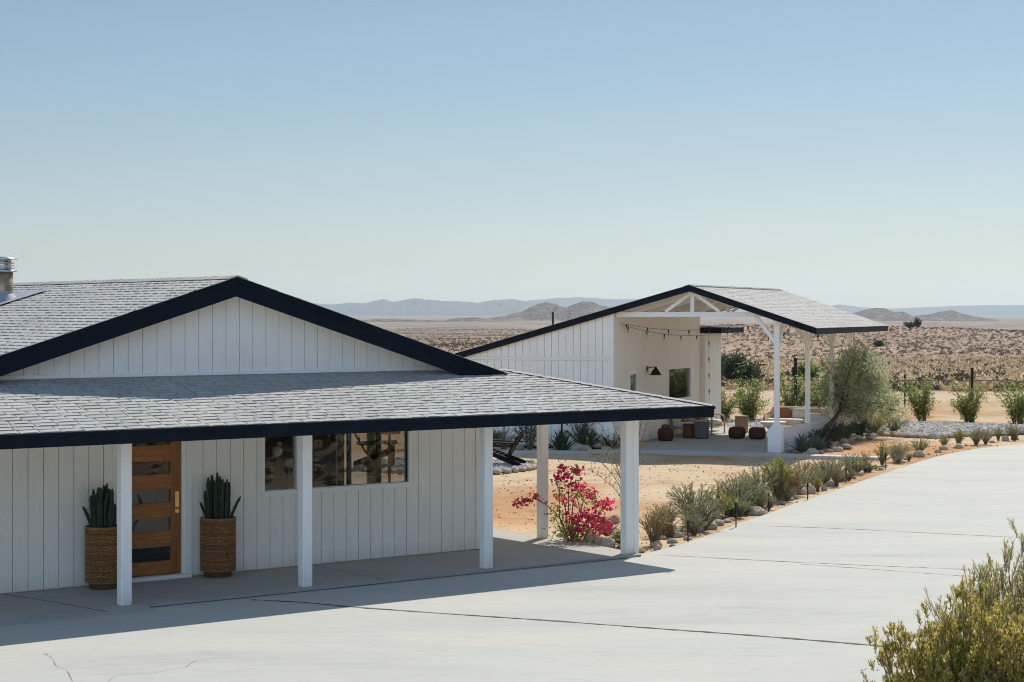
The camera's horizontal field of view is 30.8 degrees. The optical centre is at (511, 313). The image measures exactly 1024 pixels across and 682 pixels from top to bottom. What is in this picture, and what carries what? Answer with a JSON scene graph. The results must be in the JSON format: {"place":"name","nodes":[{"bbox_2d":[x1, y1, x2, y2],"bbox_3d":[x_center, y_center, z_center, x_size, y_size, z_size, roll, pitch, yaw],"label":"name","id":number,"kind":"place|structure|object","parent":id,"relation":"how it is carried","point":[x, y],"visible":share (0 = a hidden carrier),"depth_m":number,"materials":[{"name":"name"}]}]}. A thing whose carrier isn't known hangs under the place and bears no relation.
{"place":"outdoors","nodes":[
{"label":"outdoors","id":0,"kind":"place"},
{"bbox_2d":[271,446,281,488],"bbox_3d":[-3.314,2.237,26.140,0.180,0.736,0.180,0,0,-37],"label":"globe lamp","id":1,"kind":"object","parent":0,"point":[276,451],"visible":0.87,"depth_m":26.11,"materials":[{"name":"glass"}]},
{"bbox_2d":[283,457,292,488],"bbox_3d":[-3.158,2.323,26.282,0.180,0.564,0.180,0,0,-37],"label":"globe lamp","id":2,"kind":"object","parent":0,"point":[288,463],"visible":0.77,"depth_m":26.24,"materials":[{"name":"glass"}]},
{"bbox_2d":[314,298,538,315],"bbox_3d":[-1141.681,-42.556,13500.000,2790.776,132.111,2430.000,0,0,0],"label":"mountains","id":3,"kind":"structure","parent":0,"point":[416,307],"depth_m":12998.55,"materials":[{"name":"stone"}]},
{"bbox_2d":[361,317,510,321],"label":"hills","id":4,"kind":"structure","parent":0,"point":[473,319],"depth_m":3236.85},
{"bbox_2d":[0,444,1023,681],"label":"driveway","id":5,"kind":"structure","parent":0,"point":[972,495],"depth_m":21.77,"materials":[{"name":"concrete"}]},
{"bbox_2d":[251,599,915,649],"bbox_3d":[1.327,3.531,20.857,9.958,0.001,0.274,0,0,25],"label":"driveway joint","id":6,"kind":"object","parent":5,"relation":"on","point":[580,622],"visible":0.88,"depth_m":21.12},
{"bbox_2d":[860,571,1023,681],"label":"foreground bush","id":7,"kind":"object","parent":5,"relation":"on","point":[951,655],"visible":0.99,"depth_m":13.86,"materials":[{"name":"green plant"}]},
{"bbox_2d":[923,517,1023,638],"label":"foreground bush","id":8,"kind":"object","parent":5,"relation":"on","point":[1016,602],"visible":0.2,"depth_m":15.85,"materials":[{"name":"green plant"}]},
{"bbox_2d":[968,596,1023,681],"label":"foreground bush","id":9,"kind":"object","parent":5,"relation":"on","point":[1004,609],"visible":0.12,"depth_m":14.00,"materials":[{"name":"green plant"}]},
{"bbox_2d":[0,0,1023,308],"label":"sky","id":10,"kind":"structure","parent":0,"point":[859,153],"materials":[{"name":"blue"}]},
{"bbox_2d":[486,301,610,320],"bbox_3d":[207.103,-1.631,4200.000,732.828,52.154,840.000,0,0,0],"label":"hills","id":11,"kind":"structure","parent":0,"point":[541,311],"depth_m":4027.55,"materials":[{"name":"stone"}]},
{"bbox_2d":[350,316,1023,554],"bbox_3d":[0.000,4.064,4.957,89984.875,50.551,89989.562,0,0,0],"label":"ground","id":12,"kind":"structure","parent":0,"point":[675,478],"depth_m":48.53,"materials":[{"name":"sand"}]},
{"bbox_2d":[0,529,640,625],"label":"porch slab","id":13,"kind":"structure","parent":12,"relation":"on","point":[513,550],"depth_m":24.39,"materials":[{"name":"concrete"}]},
{"bbox_2d":[85,524,116,589],"bbox_3d":[-5.197,3.102,23.641,0.488,0.792,0.488,0,0,0],"label":"rattan planter","id":14,"kind":"object","parent":13,"relation":"on","point":[100,558],"visible":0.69,"depth_m":23.44,"materials":[{"name":"wicker"}]},
{"bbox_2d":[82,483,116,527],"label":"cactus","id":15,"kind":"object","parent":14,"relation":"on","point":[102,507],"visible":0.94,"depth_m":23.54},
{"bbox_2d":[200,516,235,577],"bbox_3d":[-3.914,3.107,24.717,0.483,0.782,0.483,0,0,0],"label":"rattan planter","id":16,"kind":"object","parent":13,"relation":"on","point":[217,548],"visible":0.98,"depth_m":24.53,"materials":[{"name":"wicker"}]},
{"bbox_2d":[200,472,240,518],"bbox_3d":[-3.916,2.447,24.716,0.597,0.646,0.300,0,0,0],"label":"cactus","id":17,"kind":"object","parent":16,"relation":"on","point":[217,497],"visible":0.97,"depth_m":24.62,"materials":[{"name":"plant"}]},
{"bbox_2d":[155,558,622,606],"bbox_3d":[-1.359,3.530,24.512,7.540,0.001,0.050,0,0,-37],"label":"slab joint","id":18,"kind":"object","parent":13,"relation":"on","point":[379,583],"visible":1,"depth_m":24.15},
{"bbox_2d":[0,275,714,604],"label":"house","id":19,"kind":"structure","parent":12,"relation":"on","point":[154,403],"depth_m":24.97,"materials":[{"name":"white paint"}]},
{"bbox_2d":[0,256,45,305],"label":"flue pipe","id":20,"kind":"object","parent":19,"relation":"on","point":[7,294],"visible":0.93,"depth_m":28.50,"materials":[{"name":"metal"}]},
{"bbox_2d":[132,441,180,575],"bbox_3d":[-4.722,2.425,24.330,0.849,2.010,0.127,0,0,-37],"label":"door","id":21,"kind":"structure","parent":19,"relation":"in","point":[171,452],"depth_m":24.43,"materials":[{"name":"brown wood"}]},
{"bbox_2d":[261,431,411,496],"bbox_3d":[-2.463,1.985,26.070,2.460,1.030,0.130,0,0,-37],"label":"window","id":22,"kind":"structure","parent":19,"relation":"in","point":[322,489],"depth_m":26.00,"materials":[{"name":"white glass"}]},
{"bbox_2d":[337,431,403,484],"bbox_3d":[-2.198,2.425,29.763,0.060,2.050,2.196,0,0,-37],"label":"window","id":23,"kind":"structure","parent":19,"relation":"in","point":[365,454],"depth_m":29.89,"materials":[{"name":"glass"}]},
{"bbox_2d":[379,431,399,481],"bbox_3d":[-1.785,2.515,27.035,0.320,1.880,0.320,0,0,-37],"label":"window frame","id":24,"kind":"object","parent":19,"relation":"on","point":[389,455],"visible":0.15,"depth_m":27.02,"materials":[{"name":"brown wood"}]},
{"bbox_2d":[386,327,535,338],"bbox_3d":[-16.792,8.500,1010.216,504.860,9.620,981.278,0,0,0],"label":"scrub cover","id":25,"kind":"object","parent":12,"relation":"on","point":[495,335],"visible":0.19,"depth_m":919.92,"materials":[{"name":"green plant"}]},
{"bbox_2d":[493,427,518,448],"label":"shade shrub","id":26,"kind":"object","parent":12,"relation":"on","point":[503,437],"visible":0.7,"depth_m":48.27,"materials":[{"name":"green plant"}]},
{"bbox_2d":[512,425,548,449],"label":"shade shrub","id":27,"kind":"object","parent":12,"relation":"on","point":[530,445],"visible":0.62,"depth_m":48.04,"materials":[{"name":"green plant"}]},
{"bbox_2d":[512,460,618,541],"bbox_3d":[0.822,2.958,28.629,1.649,1.401,1.343,0,0,0],"label":"bougainvillea","id":28,"kind":"object","parent":12,"relation":"on","point":[569,529],"visible":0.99,"depth_m":28.52,"materials":[{"name":"pink plant"}]},
{"bbox_2d":[548,429,582,449],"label":"agave","id":29,"kind":"object","parent":12,"relation":"on","point":[560,442],"visible":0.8,"depth_m":47.33,"materials":[{"name":"green plant"}]},
{"bbox_2d":[565,423,596,444],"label":"shade shrub","id":30,"kind":"object","parent":12,"relation":"on","point":[584,427],"visible":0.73,"depth_m":48.30,"materials":[{"name":"green plant"}]},
{"bbox_2d":[577,427,602,447],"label":"shade shrub","id":31,"kind":"object","parent":12,"relation":"on","point":[591,443],"visible":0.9,"depth_m":47.82,"materials":[{"name":"green plant"}]},
{"bbox_2d":[582,532,599,543],"bbox_3d":[1.220,3.489,28.552,0.287,0.259,0.248,6,-8,21],"label":"rock","id":32,"kind":"object","parent":12,"relation":"on","point":[589,537],"visible":0.6,"depth_m":28.47,"materials":[{"name":"stone"}]},
{"bbox_2d":[597,537,614,547],"bbox_3d":[1.419,3.503,28.088,0.310,0.226,0.330,-8,0,26],"label":"rock","id":33,"kind":"object","parent":12,"relation":"on","point":[609,542],"visible":0.66,"depth_m":27.99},
{"bbox_2d":[594,433,620,447],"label":"shade shrub","id":34,"kind":"object","parent":12,"relation":"on","point":[614,443],"visible":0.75,"depth_m":47.97,"materials":[{"name":"green plant"}]},
{"bbox_2d":[585,420,650,503],"bbox_3d":[1.636,2.413,29.404,1.000,2.281,1.155,0,0,31],"label":"wispy shrub","id":35,"kind":"object","parent":12,"relation":"on","point":[619,463],"visible":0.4,"depth_m":29.45,"materials":[{"name":"green plant"}]},
{"bbox_2d":[639,505,672,542],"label":"border bush","id":36,"kind":"object","parent":12,"relation":"on","point":[655,533],"visible":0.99,"depth_m":28.40,"materials":[{"name":"green plant"}]},
{"bbox_2d":[648,501,681,524],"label":"border bush","id":37,"kind":"object","parent":12,"relation":"on","point":[672,513],"visible":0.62,"depth_m":29.64,"materials":[{"name":"green plant"}]},
{"bbox_2d":[454,284,888,452],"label":"guest house","id":38,"kind":"structure","parent":12,"relation":"on","point":[603,347],"depth_m":49.26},
{"bbox_2d":[629,371,637,390],"bbox_3d":[3.221,2.535,49.697,0.080,1.930,0.680,0,0,22],"label":"window","id":39,"kind":"structure","parent":38,"relation":"in","point":[632,377],"depth_m":49.87,"materials":[{"name":"white glass"}]},
{"bbox_2d":[668,365,690,399],"bbox_3d":[4.828,2.025,53.655,0.067,1.010,2.280,0,0,22],"label":"window","id":40,"kind":"structure","parent":38,"relation":"in","point":[679,377],"depth_m":53.80,"materials":[{"name":"clear glass"}]},
{"bbox_2d":[622,323,823,339],"bbox_3d":[6.585,0.515,51.539,9.780,0.540,0.699,0,0,-44],"label":"string light","id":41,"kind":"object","parent":38,"relation":"hanging from","point":[722,327],"visible":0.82,"depth_m":50.40,"materials":[{"name":"black metal"}]},
{"bbox_2d":[665,482,721,514],"bbox_3d":[3.039,3.183,31.027,0.998,0.741,0.915,0,0,14],"label":"border bush","id":42,"kind":"object","parent":12,"relation":"on","point":[691,494],"visible":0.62,"depth_m":31.00,"materials":[{"name":"green plant"}]},
{"bbox_2d":[679,512,707,535],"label":"border bush","id":43,"kind":"object","parent":12,"relation":"on","point":[694,530],"visible":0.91,"depth_m":29.65,"materials":[{"name":"green plant"}]},
{"bbox_2d":[500,449,889,459],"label":"walkway","id":44,"kind":"structure","parent":12,"relation":"on","point":[716,453],"depth_m":46.52,"materials":[{"name":"concrete"}]},
{"bbox_2d":[677,497,730,530],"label":"border bush","id":45,"kind":"object","parent":12,"relation":"on","point":[709,515],"visible":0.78,"depth_m":30.21,"materials":[{"name":"green plant"}]},
{"bbox_2d":[701,483,731,518],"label":"border bush","id":46,"kind":"object","parent":12,"relation":"on","point":[723,498],"visible":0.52,"depth_m":31.96,"materials":[{"name":"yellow plant"}]},
{"bbox_2d":[411,323,1023,375],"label":"scrub cover","id":47,"kind":"object","parent":12,"relation":"on","point":[472,345],"visible":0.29,"depth_m":309.05,"materials":[{"name":"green plant"}]},
{"bbox_2d":[721,387,741,421],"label":"hedge shrub","id":48,"kind":"object","parent":12,"relation":"on","point":[726,410],"visible":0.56,"depth_m":59.76,"materials":[{"name":"green plant"}]},
{"bbox_2d":[721,499,745,516],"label":"border bush","id":49,"kind":"object","parent":12,"relation":"on","point":[730,512],"visible":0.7,"depth_m":32.30,"materials":[{"name":"green plant"}]},
{"bbox_2d":[710,473,761,501],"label":"border bush","id":50,"kind":"object","parent":12,"relation":"on","point":[732,491],"visible":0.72,"depth_m":33.34,"materials":[{"name":"green plant"}]},
{"bbox_2d":[729,498,750,516],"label":"border bush","id":51,"kind":"object","parent":12,"relation":"on","point":[740,513],"visible":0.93,"depth_m":32.22,"materials":[{"name":"green plant"}]},
{"bbox_2d":[721,351,767,386],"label":"desert tree","id":52,"kind":"object","parent":12,"relation":"on","point":[738,366],"visible":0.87,"depth_m":91.52,"materials":[{"name":"green plant"}]},
{"bbox_2d":[496,437,997,551],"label":"dirt clods","id":53,"kind":"object","parent":12,"relation":"on","point":[677,471],"visible":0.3,"depth_m":40.56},
{"bbox_2d":[723,473,772,495],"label":"border bush","id":54,"kind":"object","parent":12,"relation":"on","point":[753,486],"visible":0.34,"depth_m":34.27,"materials":[{"name":"green plant"}]},
{"bbox_2d":[729,375,769,419],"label":"hedge shrub","id":55,"kind":"object","parent":12,"relation":"on","point":[749,409],"visible":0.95,"depth_m":60.43,"materials":[{"name":"green plant"}]},
{"bbox_2d":[747,506,765,515],"bbox_3d":[4.302,3.509,32.682,0.332,0.216,0.250,-3,12,-27],"label":"rock","id":56,"kind":"object","parent":12,"relation":"on","point":[757,511],"visible":0.8,"depth_m":32.61,"materials":[{"name":"stone"}]},
{"bbox_2d":[736,465,778,501],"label":"border bush","id":57,"kind":"object","parent":12,"relation":"on","point":[766,478],"visible":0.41,"depth_m":34.81,"materials":[{"name":"green plant"}]},
{"bbox_2d":[743,484,772,507],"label":"border bush","id":58,"kind":"object","parent":12,"relation":"on","point":[764,493],"visible":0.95,"depth_m":33.07,"materials":[{"name":"green plant"}]},
{"bbox_2d":[756,454,797,500],"bbox_3d":[5.024,3.094,35.188,0.790,0.918,0.741,0,0,-14],"label":"border bush","id":59,"kind":"object","parent":12,"relation":"on","point":[783,472],"visible":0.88,"depth_m":35.10,"materials":[{"name":"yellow plant"}]},
{"bbox_2d":[759,458,811,492],"bbox_3d":[5.322,3.191,36.141,1.036,0.726,0.947,0,0,10],"label":"border bush","id":60,"kind":"object","parent":12,"relation":"on","point":[800,474],"visible":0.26,"depth_m":36.09,"materials":[{"name":"green plant"}]},
{"bbox_2d":[777,485,799,500],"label":"border bush","id":61,"kind":"object","parent":12,"relation":"on","point":[788,496],"visible":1,"depth_m":35.05,"materials":[{"name":"green plant"}]},
{"bbox_2d":[773,369,818,406],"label":"hedge shrub","id":62,"kind":"object","parent":12,"relation":"on","point":[789,400],"visible":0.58,"depth_m":61.06,"materials":[{"name":"green plant"}]},
{"bbox_2d":[787,468,805,493],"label":"border bush","id":63,"kind":"object","parent":12,"relation":"on","point":[794,482],"visible":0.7,"depth_m":35.70,"materials":[{"name":"green plant"}]},
{"bbox_2d":[792,357,804,405],"bbox_3d":[9.418,2.596,61.000,0.440,2.325,0.160,0,0,0],"label":"pole","id":64,"kind":"object","parent":12,"relation":"on","point":[794,370],"visible":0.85,"depth_m":60.95,"materials":[{"name":"black metal"}]},
{"bbox_2d":[785,433,819,452],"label":"agave","id":65,"kind":"object","parent":12,"relation":"on","point":[802,446],"visible":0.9,"depth_m":47.18,"materials":[{"name":"green plant"}]},
{"bbox_2d":[793,457,816,478],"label":"border bush","id":66,"kind":"object","parent":12,"relation":"on","point":[806,468],"visible":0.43,"depth_m":37.84,"materials":[{"name":"green plant"}]},
{"bbox_2d":[797,358,822,379],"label":"desert tree","id":67,"kind":"object","parent":12,"relation":"on","point":[801,368],"visible":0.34,"depth_m":95.70,"materials":[{"name":"green plant"}]},
{"bbox_2d":[798,467,823,485],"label":"border bush","id":68,"kind":"object","parent":12,"relation":"on","point":[813,477],"visible":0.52,"depth_m":37.07,"materials":[{"name":"green plant"}]},
{"bbox_2d":[801,379,828,406],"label":"hedge shrub","id":69,"kind":"object","parent":12,"relation":"on","point":[816,398],"visible":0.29,"depth_m":61.77,"materials":[{"name":"green plant"}]},
{"bbox_2d":[804,434,831,449],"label":"shrub","id":70,"kind":"object","parent":12,"relation":"on","point":[821,445],"visible":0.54,"depth_m":47.80,"materials":[{"name":"green plant"}]},
{"bbox_2d":[808,426,839,447],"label":"bed shrub","id":71,"kind":"object","parent":12,"relation":"on","point":[831,436],"visible":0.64,"depth_m":48.81,"materials":[{"name":"green plant"}]},
{"bbox_2d":[808,455,844,484],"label":"border bush","id":72,"kind":"object","parent":12,"relation":"on","point":[824,468],"visible":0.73,"depth_m":38.38,"materials":[{"name":"green plant"}]},
{"bbox_2d":[820,422,849,441],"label":"bed shrub","id":73,"kind":"object","parent":12,"relation":"on","point":[837,430],"visible":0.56,"depth_m":49.97,"materials":[{"name":"green plant"}]},
{"bbox_2d":[820,456,852,478],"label":"border bush","id":74,"kind":"object","parent":12,"relation":"on","point":[841,464],"visible":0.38,"depth_m":39.23,"materials":[{"name":"green plant"}]},
{"bbox_2d":[829,467,845,485],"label":"border bush","id":75,"kind":"object","parent":12,"relation":"on","point":[836,477],"visible":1,"depth_m":38.00,"materials":[{"name":"green plant"}]},
{"bbox_2d":[832,419,861,438],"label":"bed shrub","id":76,"kind":"object","parent":12,"relation":"on","point":[851,430],"visible":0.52,"depth_m":51.23,"materials":[{"name":"green plant"}]},
{"bbox_2d":[838,453,865,473],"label":"border bush","id":77,"kind":"object","parent":12,"relation":"on","point":[854,459],"visible":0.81,"depth_m":40.83,"materials":[{"name":"green plant"}]},
{"bbox_2d":[849,418,875,435],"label":"bed shrub","id":78,"kind":"object","parent":12,"relation":"on","point":[863,426],"visible":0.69,"depth_m":52.47,"materials":[{"name":"green plant"}]},
{"bbox_2d":[810,335,920,447],"bbox_3d":[9.941,2.127,52.551,3.068,2.996,7.626,0,0,4],"label":"leaning tree","id":79,"kind":"object","parent":12,"relation":"on","point":[856,383],"visible":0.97,"depth_m":52.47,"materials":[{"name":"green plant"}]},
{"bbox_2d":[856,451,875,471],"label":"border bush","id":80,"kind":"object","parent":12,"relation":"on","point":[866,461],"visible":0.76,"depth_m":41.47,"materials":[{"name":"green plant"}]},
{"bbox_2d":[721,379,1023,418],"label":"chain link fence","id":81,"kind":"object","parent":12,"relation":"on","point":[969,380],"visible":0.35,"depth_m":61.51,"materials":[{"name":"metal"}]},
{"bbox_2d":[858,413,889,433],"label":"bed shrub","id":82,"kind":"object","parent":12,"relation":"on","point":[880,423],"visible":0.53,"depth_m":53.94,"materials":[{"name":"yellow plant"}]},
{"bbox_2d":[729,353,1023,389],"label":"straw cover","id":83,"kind":"object","parent":12,"relation":"on","point":[913,362],"visible":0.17,"depth_m":158.75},
{"bbox_2d":[872,442,890,465],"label":"border bush","id":84,"kind":"object","parent":12,"relation":"on","point":[882,449],"visible":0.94,"depth_m":43.22,"materials":[{"name":"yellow plant"}]},
{"bbox_2d":[886,444,904,459],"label":"border bush","id":85,"kind":"object","parent":12,"relation":"on","point":[893,450],"visible":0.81,"depth_m":44.31,"materials":[{"name":"green plant"}]},
{"bbox_2d":[909,438,930,450],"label":"border bush","id":86,"kind":"object","parent":12,"relation":"on","point":[922,446],"visible":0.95,"depth_m":46.32,"materials":[{"name":"green plant"}]},
{"bbox_2d":[899,374,941,420],"bbox_3d":[13.449,2.795,61.334,1.539,1.608,1.461,0,0,-12],"label":"hedge shrub","id":87,"kind":"object","parent":12,"relation":"on","point":[922,408],"visible":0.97,"depth_m":61.15,"materials":[{"name":"green plant"}]},
{"bbox_2d":[951,427,966,443],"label":"border bush","id":88,"kind":"object","parent":12,"relation":"on","point":[959,440],"visible":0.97,"depth_m":49.49,"materials":[{"name":"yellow plant"}]},
{"bbox_2d":[947,377,988,422],"bbox_3d":[14.748,2.845,60.208,1.388,1.596,1.446,0,0,3],"label":"hedge shrub","id":89,"kind":"object","parent":12,"relation":"on","point":[968,409],"visible":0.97,"depth_m":60.12,"materials":[{"name":"green plant"}]},
{"bbox_2d":[965,427,986,444],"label":"border bush","id":90,"kind":"object","parent":12,"relation":"on","point":[975,434],"visible":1,"depth_m":49.94,"materials":[{"name":"green plant"}]},
{"bbox_2d":[991,376,1023,423],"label":"hedge shrub","id":91,"kind":"object","parent":12,"relation":"on","point":[1016,412],"visible":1,"depth_m":59.45,"materials":[{"name":"green plant"}]},
{"bbox_2d":[1004,423,1023,440],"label":"border bush","id":92,"kind":"object","parent":12,"relation":"on","point":[1014,434],"visible":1,"depth_m":51.68,"materials":[{"name":"green plant"}]},
{"label":"gravel circle","id":93,"kind":"structure","parent":12,"relation":"on","visible":0},
{"bbox_2d":[493,429,525,465],"bbox_3d":[-0.223,3.090,42.901,1.034,0.820,0.800,0,0,12],"label":"deck chair","id":94,"kind":"object","parent":93,"relation":"on","point":[509,458],"visible":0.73,"depth_m":42.67,"materials":[{"name":"black wood"}]},
{"bbox_2d":[493,459,529,470],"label":"gravel","id":95,"kind":"structure","parent":93,"relation":"on","point":[501,465],"depth_m":42.46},
{"bbox_2d":[613,427,852,452],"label":"patio","id":96,"kind":"structure","parent":0,"point":[718,439],"depth_m":49.46,"materials":[{"name":"concrete"}]},
{"bbox_2d":[657,424,673,440],"bbox_3d":[4.213,3.272,50.925,0.450,0.453,0.450,0,0,0],"label":"lidded pot","id":97,"kind":"object","parent":96,"relation":"on","point":[665,432],"visible":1,"depth_m":50.76,"materials":[{"name":"brown"}]},
{"bbox_2d":[682,423,693,437],"bbox_3d":[4.979,3.299,52.072,0.396,0.398,0.396,0,0,0],"label":"drum table","id":98,"kind":"object","parent":96,"relation":"on","point":[688,430],"visible":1,"depth_m":51.90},
{"bbox_2d":[669,417,708,428],"bbox_3d":[5.014,3.128,52.761,0.872,0.746,0.844,0,0,37],"label":"lounge chair","id":99,"kind":"object","parent":96,"relation":"on","point":[675,423],"visible":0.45,"depth_m":52.63,"materials":[{"name":"fabric"}]},
{"bbox_2d":[694,421,708,438],"bbox_3d":[5.293,3.264,51.837,0.426,0.468,0.426,0,0,0],"label":"drum table","id":100,"kind":"object","parent":96,"relation":"on","point":[701,429],"visible":1,"depth_m":51.66,"materials":[{"name":"grey ceramic"}]},
{"bbox_2d":[693,413,724,434],"bbox_3d":[5.630,3.128,54.021,0.872,0.746,0.894,0,0,32],"label":"lounge chair","id":101,"kind":"object","parent":96,"relation":"on","point":[715,422],"visible":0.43,"depth_m":53.83,"materials":[{"name":"fabric"}]},
{"bbox_2d":[728,426,745,438],"bbox_3d":[6.287,3.333,51.867,0.494,0.326,0.494,0,0,0],"label":"pouf","id":102,"kind":"object","parent":96,"relation":"on","point":[736,432],"visible":1,"depth_m":51.68,"materials":[{"name":"red leather"}]},
{"bbox_2d":[735,415,747,432],"bbox_3d":[6.713,3.249,54.283,0.396,0.498,0.396,0,0,0],"label":"drum table","id":103,"kind":"object","parent":96,"relation":"on","point":[741,420],"visible":0.84,"depth_m":54.12,"materials":[{"name":"wood"}]},
{"bbox_2d":[748,427,765,438],"bbox_3d":[6.815,3.333,51.600,0.494,0.326,0.494,0,0,0],"label":"pouf","id":104,"kind":"object","parent":96,"relation":"on","point":[756,432],"visible":1,"depth_m":51.41,"materials":[{"name":"red leather"}]},
{"bbox_2d":[763,406,845,427],"bbox_3d":[8.601,3.128,54.497,2.294,0.746,0.872,0,0,22],"label":"sofa","id":105,"kind":"object","parent":96,"relation":"on","point":[791,415],"visible":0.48,"depth_m":54.61,"materials":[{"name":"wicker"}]},
{"bbox_2d":[804,413,828,423],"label":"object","id":106,"kind":"object","parent":96,"relation":"on","point":[814,417],"visible":0.3,"depth_m":52.76,"materials":[{"name":"fabric"}]},
{"bbox_2d":[528,297,1023,315],"bbox_3d":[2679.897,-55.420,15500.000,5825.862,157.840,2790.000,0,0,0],"label":"mountains","id":107,"kind":"structure","parent":0,"point":[994,310],"depth_m":15168.58,"materials":[{"name":"stone"}]},
{"bbox_2d":[853,308,999,320],"bbox_3d":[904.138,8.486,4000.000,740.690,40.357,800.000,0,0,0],"label":"hills","id":108,"kind":"structure","parent":0,"point":[879,314],"depth_m":3829.50,"materials":[{"name":"stone"}]},
{"label":"gravel path","id":109,"kind":"structure","parent":0,"visible":0},
{"bbox_2d":[721,418,1023,436],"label":"gravel","id":110,"kind":"structure","parent":109,"relation":"on","point":[935,427],"depth_m":57.17,"materials":[{"name":"gravel"}]},
{"bbox_2d":[881,415,908,431],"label":"bed shrub","id":111,"kind":"object","parent":109,"relation":"on","point":[897,427],"visible":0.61,"depth_m":54.70,"materials":[{"name":"green plant"}]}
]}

